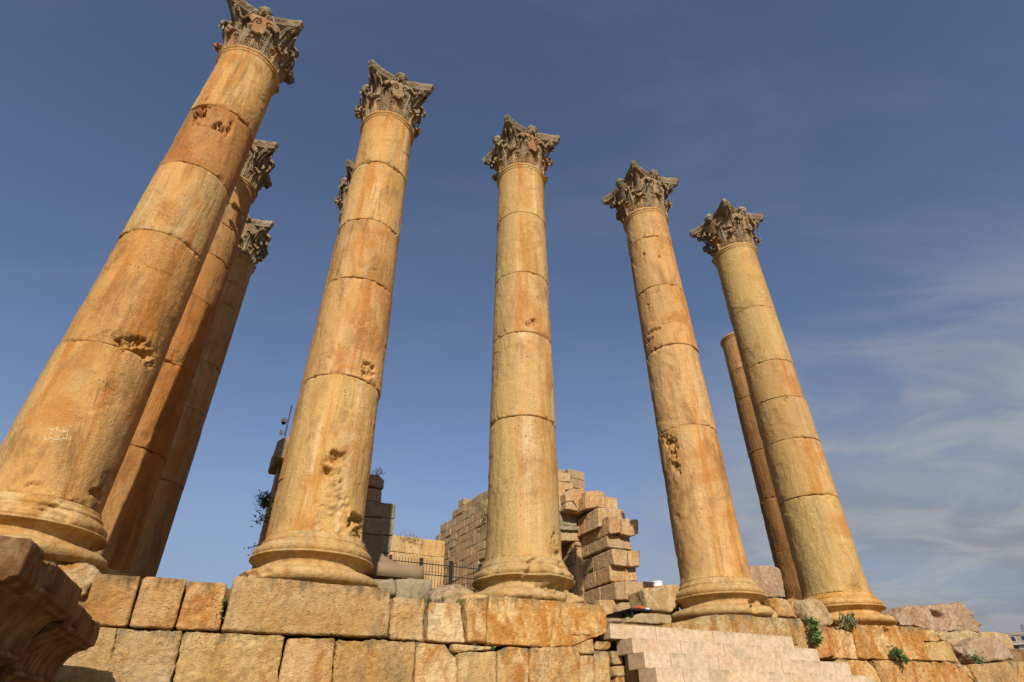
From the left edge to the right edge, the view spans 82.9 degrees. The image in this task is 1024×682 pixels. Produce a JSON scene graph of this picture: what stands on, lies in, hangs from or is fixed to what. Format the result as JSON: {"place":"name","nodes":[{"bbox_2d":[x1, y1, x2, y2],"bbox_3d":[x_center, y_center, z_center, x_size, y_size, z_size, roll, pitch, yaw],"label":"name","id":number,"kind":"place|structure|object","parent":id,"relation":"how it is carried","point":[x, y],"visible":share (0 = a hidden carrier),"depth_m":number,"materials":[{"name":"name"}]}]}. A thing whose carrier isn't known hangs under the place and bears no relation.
{"place":"outdoors","nodes":[
{"label":"outdoors","id":0,"kind":"place"},
{"bbox_2d":[252,436,288,568],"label":"cella wall","id":1,"kind":"structure","parent":0,"point":[275,464],"depth_m":17.92,"materials":[{"name":"brown stone"}]},
{"bbox_2d":[244,542,261,555],"bbox_3d":[-7.250,5.857,16.403,0.727,0.365,0.439,-17,-37,23],"label":"shrub","id":2,"kind":"object","parent":1,"relation":"attached to","point":[256,546],"visible":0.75,"depth_m":16.46,"materials":[{"name":"green plant"}]},
{"bbox_2d":[250,506,270,526],"bbox_3d":[-7.214,5.090,16.822,0.598,0.612,0.516,0,-34,0],"label":"shrub","id":3,"kind":"object","parent":1,"relation":"on","point":[261,519],"visible":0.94,"depth_m":16.79,"materials":[{"name":"green plant"}]},
{"bbox_2d":[253,490,274,511],"bbox_3d":[-7.255,4.699,17.067,0.787,0.656,0.685,0,-34,0],"label":"shrub","id":4,"kind":"object","parent":1,"relation":"attached to","point":[265,502],"visible":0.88,"depth_m":17.03,"materials":[{"name":"green plant"}]},
{"bbox_2d":[279,405,292,435],"bbox_3d":[-7.402,2.566,18.907,0.180,1.120,0.218,-14,-36,19],"label":"security camera","id":5,"kind":"object","parent":1,"relation":"attached to","point":[284,420],"visible":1,"depth_m":18.80,"materials":[{"name":"metal"}]},
{"bbox_2d":[0,0,1023,633],"label":"sky","id":6,"kind":"structure","parent":0,"point":[878,145],"materials":[{"name":"blue"}]},
{"bbox_3d":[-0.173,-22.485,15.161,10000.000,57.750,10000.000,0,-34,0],"label":"ground","id":7,"kind":"structure","parent":0,"visible":0},
{"bbox_2d":[55,574,1023,681],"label":"podium wall","id":8,"kind":"structure","parent":7,"relation":"on","point":[263,630],"depth_m":8.28,"materials":[{"name":"stone"}]},
{"bbox_2d":[0,0,304,573],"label":"stone column","id":9,"kind":"structure","parent":8,"relation":"on","point":[65,444],"depth_m":9.63,"materials":[{"name":"beige stone"}]},
{"bbox_2d":[216,599,225,620],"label":"weed","id":10,"kind":"object","parent":8,"relation":"on","point":[222,602],"visible":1,"depth_m":7.65,"materials":[{"name":"green plant"}]},
{"bbox_2d":[239,59,434,587],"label":"stone column","id":11,"kind":"structure","parent":8,"relation":"on","point":[315,534],"depth_m":11.07,"materials":[{"name":"beige stone"}]},
{"bbox_2d":[373,579,395,598],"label":"stone block","id":12,"kind":"structure","parent":8,"relation":"on","point":[387,584],"depth_m":10.10,"materials":[{"name":"beige stone"}]},
{"bbox_2d":[434,587,473,602],"bbox_3d":[-0.977,4.338,9.713,0.587,0.342,0.604,15,-37,-21],"label":"boulder","id":13,"kind":"object","parent":8,"relation":"on","point":[451,596],"visible":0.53,"depth_m":9.52,"materials":[{"name":"stone"}]},
{"bbox_2d":[456,594,486,602],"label":"stone slab","id":14,"kind":"structure","parent":8,"relation":"on","point":[474,596],"depth_m":9.40,"materials":[{"name":"beige stone"}]},
{"bbox_2d":[472,114,583,602],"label":"stone column","id":15,"kind":"structure","parent":8,"relation":"on","point":[523,556],"depth_m":12.65,"materials":[{"name":"beige stone"}]},
{"bbox_2d":[606,618,621,622],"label":"stone slab","id":16,"kind":"structure","parent":8,"relation":"on","point":[614,620],"depth_m":10.58,"materials":[{"name":"stone"}]},
{"bbox_2d":[622,613,671,624],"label":"stone slab","id":17,"kind":"structure","parent":8,"relation":"on","point":[652,619],"depth_m":10.99,"materials":[{"name":"beige stone"}]},
{"bbox_2d":[627,584,679,613],"bbox_3d":[3.122,5.649,12.667,1.007,0.602,0.654,15,-37,-21],"label":"stone block","id":18,"kind":"object","parent":8,"relation":"on","point":[660,599],"depth_m":12.42,"materials":[{"name":"beige stone"}]},
{"bbox_2d":[652,581,662,586],"bbox_3d":[3.405,5.713,13.528,0.240,0.190,0.240,15,-37,-21],"label":"plastic tub","id":19,"kind":"object","parent":18,"relation":"on","point":[656,583],"visible":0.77,"depth_m":13.47,"materials":[{"name":"white plastic"}]},
{"bbox_2d":[601,160,777,622],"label":"stone column","id":20,"kind":"structure","parent":8,"relation":"on","point":[715,575],"depth_m":14.32,"materials":[{"name":"beige stone"}]},
{"bbox_2d":[762,597,792,618],"bbox_3d":[5.748,5.887,12.747,0.659,0.414,0.524,15,-37,-21],"label":"stone","id":21,"kind":"object","parent":8,"relation":"on","point":[781,608],"visible":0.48,"depth_m":12.55,"materials":[{"name":"beige stone"}]},
{"bbox_2d":[689,199,896,626],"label":"stone column","id":22,"kind":"structure","parent":8,"relation":"on","point":[831,577],"depth_m":15.96,"materials":[{"name":"beige stone"}]},
{"bbox_2d":[787,598,798,618],"bbox_3d":[6.133,6.052,12.953,0.714,0.524,0.569,15,-37,-21],"label":"stone","id":23,"kind":"object","parent":8,"relation":"on","point":[791,601],"visible":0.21,"depth_m":12.79,"materials":[{"name":"beige stone"}]},
{"bbox_2d":[806,616,823,646],"bbox_3d":[6.111,5.845,11.684,0.284,0.566,0.319,0,-34,0],"label":"weed","id":24,"kind":"object","parent":8,"relation":"attached to","point":[815,633],"visible":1,"depth_m":11.66,"materials":[{"name":"green plant"}]},
{"bbox_2d":[833,611,859,630],"bbox_3d":[7.097,5.943,12.304,0.682,0.458,0.424,14,-37,-20],"label":"grass tuft","id":25,"kind":"object","parent":8,"relation":"on","point":[848,619],"visible":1,"depth_m":12.28,"materials":[{"name":"green plant"}]},
{"bbox_2d":[886,645,911,664],"bbox_3d":[8.197,6.660,12.258,0.457,0.413,0.270,20,-39,-27],"label":"weed","id":26,"kind":"object","parent":8,"relation":"attached to","point":[896,653],"visible":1,"depth_m":12.23,"materials":[{"name":"green plant"}]},
{"bbox_2d":[969,650,988,663],"bbox_3d":[10.929,7.455,13.570,0.411,0.384,0.340,18,-38,-25],"label":"weed","id":27,"kind":"object","parent":8,"relation":"on","point":[976,658],"visible":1,"depth_m":13.61,"materials":[{"name":"green plant"}]},
{"bbox_2d":[953,637,1013,663],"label":"stone block","id":28,"kind":"structure","parent":8,"relation":"on","point":[994,649],"depth_m":14.17,"materials":[{"name":"stone"}]},
{"bbox_2d":[186,585,1023,651],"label":"temple platform","id":29,"kind":"structure","parent":7,"relation":"on","point":[1010,649],"depth_m":11.13,"materials":[{"name":"beige stone"}]},
{"bbox_2d":[57,562,100,598],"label":"stone block","id":30,"kind":"structure","parent":29,"relation":"on","point":[82,574],"depth_m":7.51,"materials":[{"name":"beige stone"}]},
{"bbox_2d":[94,139,278,575],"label":"stone column","id":31,"kind":"structure","parent":29,"relation":"on","point":[124,513],"depth_m":13.46,"materials":[{"name":"brown stone"}]},
{"bbox_2d":[129,214,273,579],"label":"stone column","id":32,"kind":"structure","parent":29,"relation":"on","point":[251,252],"depth_m":17.02,"materials":[{"name":"brown stone"}]},
{"bbox_2d":[265,159,354,539],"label":"stone column","id":33,"kind":"structure","parent":29,"relation":"on","point":[340,198],"depth_m":15.82,"materials":[{"name":"beige stone"}]},
{"bbox_2d":[366,474,383,501],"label":"broken wall","id":34,"kind":"structure","parent":29,"relation":"on","point":[375,487],"depth_m":20.10,"materials":[{"name":"stone"}]},
{"bbox_2d":[373,466,385,474],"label":"dry plant","id":35,"kind":"object","parent":34,"relation":"on","point":[376,473],"visible":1,"depth_m":20.34,"materials":[{"name":"green plant"}]},
{"bbox_2d":[362,502,394,557],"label":"wall pier","id":36,"kind":"structure","parent":29,"relation":"on","point":[378,525],"depth_m":18.01,"materials":[{"name":"grey stone"}]},
{"bbox_2d":[362,533,424,579],"bbox_3d":[-3.878,6.125,14.522,2.624,2.630,2.624,15,-37,-21],"label":"drum","id":37,"kind":"object","parent":29,"relation":"on","point":[385,567],"visible":0.32,"depth_m":14.01,"materials":[{"name":"beige stone"}]},
{"bbox_2d":[391,578,431,598],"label":"stone block","id":38,"kind":"structure","parent":29,"relation":"on","point":[412,588],"depth_m":10.29,"materials":[{"name":"beige stone"}]},
{"bbox_2d":[421,584,463,603],"bbox_3d":[-1.224,4.544,10.241,0.701,0.432,0.738,15,-37,-21],"label":"boulder","id":39,"kind":"object","parent":29,"relation":"on","point":[432,594],"visible":0.31,"depth_m":10.04,"materials":[{"name":"stone"}]},
{"bbox_2d":[435,469,584,594],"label":"cella wall","id":40,"kind":"structure","parent":29,"relation":"on","point":[463,531],"depth_m":36.59,"materials":[{"name":"beige stone"}]},
{"bbox_2d":[481,509,486,522],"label":"dry plant","id":41,"kind":"object","parent":40,"relation":"on","point":[484,515],"visible":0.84,"depth_m":35.54,"materials":[{"name":"brown plant"}]},
{"bbox_2d":[558,472,653,614],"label":"ruined wall","id":42,"kind":"structure","parent":29,"relation":"on","point":[601,531],"depth_m":26.24,"materials":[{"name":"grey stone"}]},
{"bbox_2d":[606,608,651,618],"bbox_3d":[2.263,5.406,11.366,0.490,0.155,0.950,15,-37,-21],"label":"display board","id":43,"kind":"object","parent":29,"relation":"on","point":[631,612],"visible":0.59,"depth_m":11.20,"materials":[{"name":"black plastic"}]},
{"bbox_2d":[665,607,679,614],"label":"stone block","id":44,"kind":"structure","parent":29,"relation":"on","point":[676,609],"depth_m":13.14,"materials":[{"name":"beige stone"}]},
{"bbox_2d":[720,332,801,599],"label":"stone column","id":45,"kind":"structure","parent":29,"relation":"on","point":[778,543],"depth_m":21.07,"materials":[{"name":"brown stone"}]},
{"bbox_2d":[748,565,784,597],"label":"stone block","id":46,"kind":"structure","parent":29,"relation":"on","point":[768,579],"depth_m":14.28,"materials":[{"name":"stone"}]},
{"bbox_2d":[793,598,832,626],"bbox_3d":[6.607,6.053,12.867,0.927,0.607,0.617,15,-37,-21],"label":"rock","id":47,"kind":"object","parent":29,"relation":"on","point":[804,609],"visible":0.66,"depth_m":12.66,"materials":[{"name":"stone"}]},
{"bbox_2d":[881,602,980,632],"bbox_3d":[10.862,7.483,15.583,3.636,0.931,1.308,15,-37,-21],"label":"boulder","id":48,"kind":"object","parent":29,"relation":"on","point":[955,616],"visible":0.53,"depth_m":15.13,"materials":[{"name":"stone"}]},
{"bbox_2d":[935,630,979,646],"bbox_3d":[11.023,7.688,14.733,1.725,0.633,0.885,15,-37,-21],"label":"stone","id":49,"kind":"object","parent":29,"relation":"on","point":[953,638],"visible":0.31,"depth_m":14.44,"materials":[{"name":"beige stone"}]},
{"bbox_2d":[952,647,962,654],"bbox_3d":[10.778,7.601,14.185,0.560,0.222,0.530,15,-37,-21],"label":"stone","id":50,"kind":"object","parent":29,"relation":"on","point":[957,650],"visible":0.42,"depth_m":13.95,"materials":[{"name":"stone"}]},
{"bbox_2d":[978,632,1013,648],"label":"stone block","id":51,"kind":"structure","parent":29,"relation":"on","point":[1006,638],"depth_m":15.92,"materials":[{"name":"beige stone"}]},
{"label":"cella floor","id":52,"kind":"structure","parent":29,"relation":"on","visible":0},
{"bbox_2d":[389,535,444,588],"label":"cella wall","id":53,"kind":"structure","parent":52,"relation":"on","point":[430,551],"depth_m":37.23,"materials":[{"name":"beige stone"}]},
{"bbox_2d":[400,532,424,542],"bbox_3d":[-6.500,12.658,37.449,1.864,0.823,0.883,13,-36,-19],"label":"dry plant","id":54,"kind":"object","parent":53,"relation":"on","point":[413,537],"visible":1,"depth_m":37.33,"materials":[{"name":"brown plant"}]},
{"bbox_2d":[389,554,481,591],"bbox_3d":[-2.995,11.220,27.239,9.600,1.690,0.160,15,-37,-21],"label":"iron fence","id":55,"kind":"object","parent":52,"relation":"on","point":[451,566],"visible":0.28,"depth_m":27.35,"materials":[{"name":"black metal"}]},
{"bbox_2d":[596,623,874,681],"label":"staircase","id":56,"kind":"structure","parent":7,"relation":"on","point":[657,654],"depth_m":10.00,"materials":[{"name":"stone"}]},
{"bbox_2d":[1005,632,1023,648],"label":"house","id":57,"kind":"structure","parent":7,"relation":"on","point":[1017,638],"depth_m":226.56,"materials":[{"name":"white concrete"}]},
{"bbox_3d":[-5.199,3.929,3.732,1.617,1.101,3.664,12,-36,-18],"label":"stone block","id":58,"kind":"object","parent":7,"relation":"on","visible":0},
{"bbox_2d":[0,535,81,666],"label":"cornice fragment","id":59,"kind":"object","parent":58,"relation":"on","point":[37,593],"visible":1,"depth_m":4.49,"materials":[{"name":"stone"}]},
{"bbox_2d":[0,603,100,681],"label":"cornice fragment","id":60,"kind":"object","parent":58,"relation":"on","point":[51,649],"visible":0.59,"depth_m":5.56,"materials":[{"name":"stone"}]}
]}

